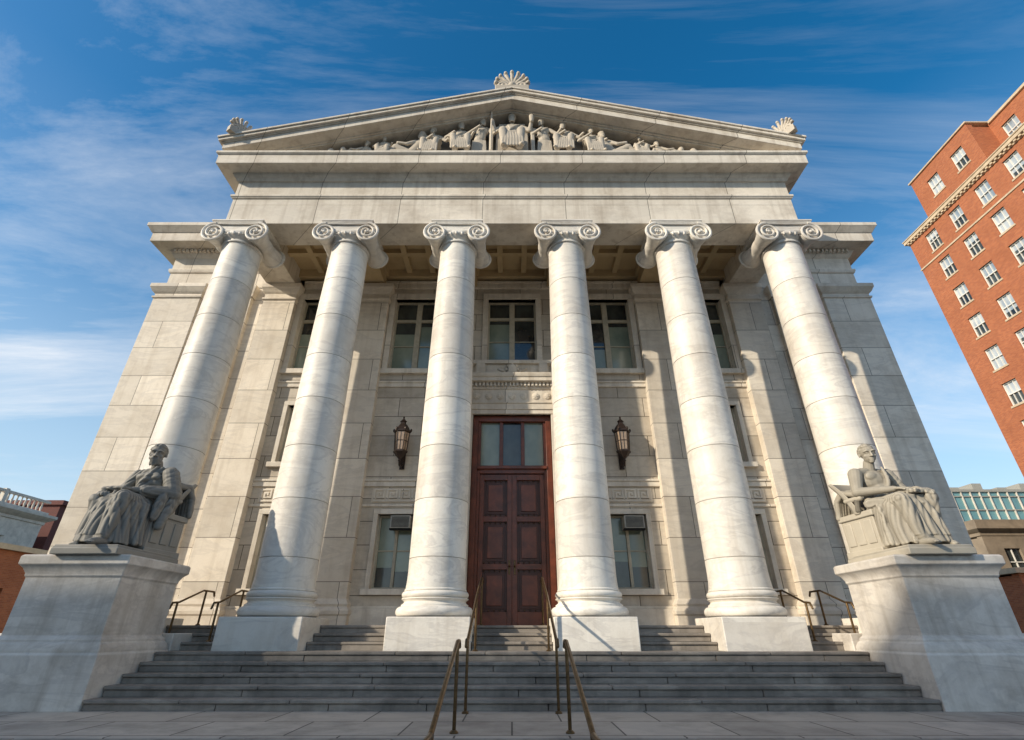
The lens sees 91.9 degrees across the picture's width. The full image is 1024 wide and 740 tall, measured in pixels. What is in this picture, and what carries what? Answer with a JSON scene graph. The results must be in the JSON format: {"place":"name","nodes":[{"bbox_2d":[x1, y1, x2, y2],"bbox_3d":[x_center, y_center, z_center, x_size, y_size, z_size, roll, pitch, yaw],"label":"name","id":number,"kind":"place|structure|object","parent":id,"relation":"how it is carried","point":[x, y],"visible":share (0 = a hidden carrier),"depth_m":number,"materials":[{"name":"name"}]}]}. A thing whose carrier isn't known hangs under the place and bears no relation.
{"place":"outdoors","nodes":[
{"label":"outdoors","id":0,"kind":"place"},
{"bbox_2d":[0,682,1023,739],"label":"terrace","id":1,"kind":"structure","parent":0,"point":[511,725],"depth_m":5.99,"materials":[{"name":"stone"}]},
{"bbox_2d":[0,554,191,711],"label":"statue pedestal","id":2,"kind":"object","parent":1,"relation":"on","point":[77,631],"visible":0.9,"depth_m":7.78,"materials":[{"name":"stone"}]},
{"bbox_2d":[49,443,197,563],"bbox_3d":[-6.864,2.385,9.206,1.211,2.180,2.073,0,-28,0],"label":"seated statue","id":3,"kind":"object","parent":2,"relation":"on","point":[133,514],"visible":1,"depth_m":8.80,"materials":[{"name":"stone"}]},
{"bbox_2d":[81,625,941,710],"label":"entrance steps","id":4,"kind":"structure","parent":1,"relation":"on","point":[665,668],"depth_m":7.81,"materials":[{"name":"stone"}]},
{"bbox_2d":[168,590,214,632],"bbox_3d":[-6.550,4.979,10.065,0.100,0.982,1.490,0,-28,0],"label":"stair handrail","id":5,"kind":"object","parent":4,"relation":"on","point":[176,606],"visible":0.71,"depth_m":10.13,"materials":[{"name":"gold metal"}]},
{"bbox_2d":[206,590,247,641],"bbox_3d":[-5.750,4.979,10.065,0.100,0.982,1.490,0,-28,0],"label":"stair handrail","id":6,"kind":"object","parent":4,"relation":"on","point":[216,610],"visible":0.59,"depth_m":9.63,"materials":[{"name":"gold metal"}]},
{"bbox_2d":[462,577,483,713],"bbox_3d":[-0.650,4.653,8.823,0.100,2.075,3.898,0,-28,0],"label":"stair handrail","id":7,"kind":"object","parent":4,"relation":"on","point":[474,612],"visible":0.89,"depth_m":8.10,"materials":[{"name":"gold metal"}]},
{"bbox_2d":[540,577,561,713],"bbox_3d":[0.650,4.653,8.823,0.100,2.075,3.898,0,-28,0],"label":"stair handrail","id":8,"kind":"object","parent":4,"relation":"on","point":[549,612],"visible":0.88,"depth_m":8.10,"materials":[{"name":"gold metal"}]},
{"bbox_2d":[776,590,817,641],"bbox_3d":[5.750,4.979,10.065,0.100,0.982,1.490,0,-28,0],"label":"stair handrail","id":9,"kind":"object","parent":4,"relation":"on","point":[807,610],"visible":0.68,"depth_m":9.64,"materials":[{"name":"gold metal"}]},
{"bbox_2d":[809,590,855,632],"bbox_3d":[6.550,4.979,10.065,0.100,0.982,1.490,0,-28,0],"label":"stair handrail","id":10,"kind":"object","parent":4,"relation":"on","point":[847,606],"visible":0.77,"depth_m":10.13,"materials":[{"name":"gold metal"}]},
{"bbox_2d":[832,554,1023,711],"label":"statue pedestal","id":11,"kind":"object","parent":1,"relation":"on","point":[945,630],"visible":0.91,"depth_m":7.78,"materials":[{"name":"stone"}]},
{"bbox_2d":[828,443,976,562],"bbox_3d":[6.957,2.390,9.215,1.146,2.180,2.053,0,-28,0],"label":"seated statue","id":12,"kind":"object","parent":11,"relation":"on","point":[876,517],"visible":1,"depth_m":8.78,"materials":[{"name":"stone"}]},
{"bbox_2d":[0,0,1023,500],"label":"sky","id":13,"kind":"structure","parent":0,"point":[113,113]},
{"bbox_3d":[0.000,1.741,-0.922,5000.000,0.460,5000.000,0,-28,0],"label":"ground","id":14,"kind":"structure","parent":0,"visible":0},
{"bbox_2d":[0,542,47,632],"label":"brick storefront","id":15,"kind":"object","parent":14,"relation":"on","point":[12,576],"visible":0.18,"depth_m":24.62,"materials":[{"name":"brick"}]},
{"bbox_2d":[0,487,57,547],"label":"white balustraded building","id":16,"kind":"structure","parent":14,"relation":"on","point":[20,525],"depth_m":40.20,"materials":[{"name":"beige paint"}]},
{"bbox_2d":[7,500,68,550],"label":"dark brick building","id":17,"kind":"structure","parent":14,"relation":"on","point":[48,530],"depth_m":44.59,"materials":[{"name":"red brick"}]},
{"bbox_2d":[902,82,1023,476],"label":"brick apartment tower","id":18,"kind":"structure","parent":14,"relation":"on","point":[964,240],"depth_m":40.23,"materials":[{"name":"orange brick"}]},
{"bbox_2d":[923,111,1023,425],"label":"tower windows","id":19,"kind":"structure","parent":18,"relation":"in","point":[1015,164],"depth_m":39.86,"materials":[{"name":"white paint"}]},
{"bbox_2d":[949,483,1023,521],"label":"glass office building","id":20,"kind":"structure","parent":14,"relation":"on","point":[975,501],"depth_m":59.46,"materials":[{"name":"teal glass"}]},
{"bbox_2d":[964,519,1023,568],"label":"stone commercial building","id":21,"kind":"structure","parent":14,"relation":"on","point":[1004,538],"depth_m":43.16,"materials":[{"name":"beige stone"}]},
{"bbox_2d":[1004,548,1023,566],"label":"stone windows","id":22,"kind":"structure","parent":21,"relation":"in","point":[1014,556],"depth_m":42.59,"materials":[{"name":"white paint"}]},
{"bbox_2d":[999,567,1023,632],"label":"brick shop","id":23,"kind":"structure","parent":14,"relation":"on","point":[1011,581],"depth_m":24.72,"materials":[{"name":"brick"}]},
{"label":"sidewalk","id":24,"kind":"structure","parent":0,"visible":0},
{"bbox_2d":[423,639,460,739],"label":"stair handrail","id":25,"kind":"object","parent":24,"relation":"on","point":[455,657],"visible":0.95,"depth_m":5.31,"materials":[{"name":"gold metal"}]},
{"bbox_2d":[47,70,973,661],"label":"courthouse","id":26,"kind":"structure","parent":24,"relation":"on","point":[409,376],"depth_m":13.74,"materials":[{"name":"stone"}]},
{"bbox_2d":[250,303,773,588],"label":"windows","id":27,"kind":"structure","parent":26,"relation":"in","point":[511,326],"depth_m":15.87,"materials":[{"name":"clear glass"}]},
{"bbox_2d":[466,416,557,624],"bbox_3d":[0.000,3.854,13.444,2.280,5.530,0.270,0,-28,0],"label":"entrance door","id":28,"kind":"structure","parent":26,"relation":"in","point":[512,545],"depth_m":13.31,"materials":[{"name":"brown wood"}]},
{"bbox_2d":[563,639,600,739],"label":"stair handrail","id":29,"kind":"object","parent":24,"relation":"on","point":[568,657],"visible":0.91,"depth_m":5.31,"materials":[{"name":"gold metal"}]}
]}

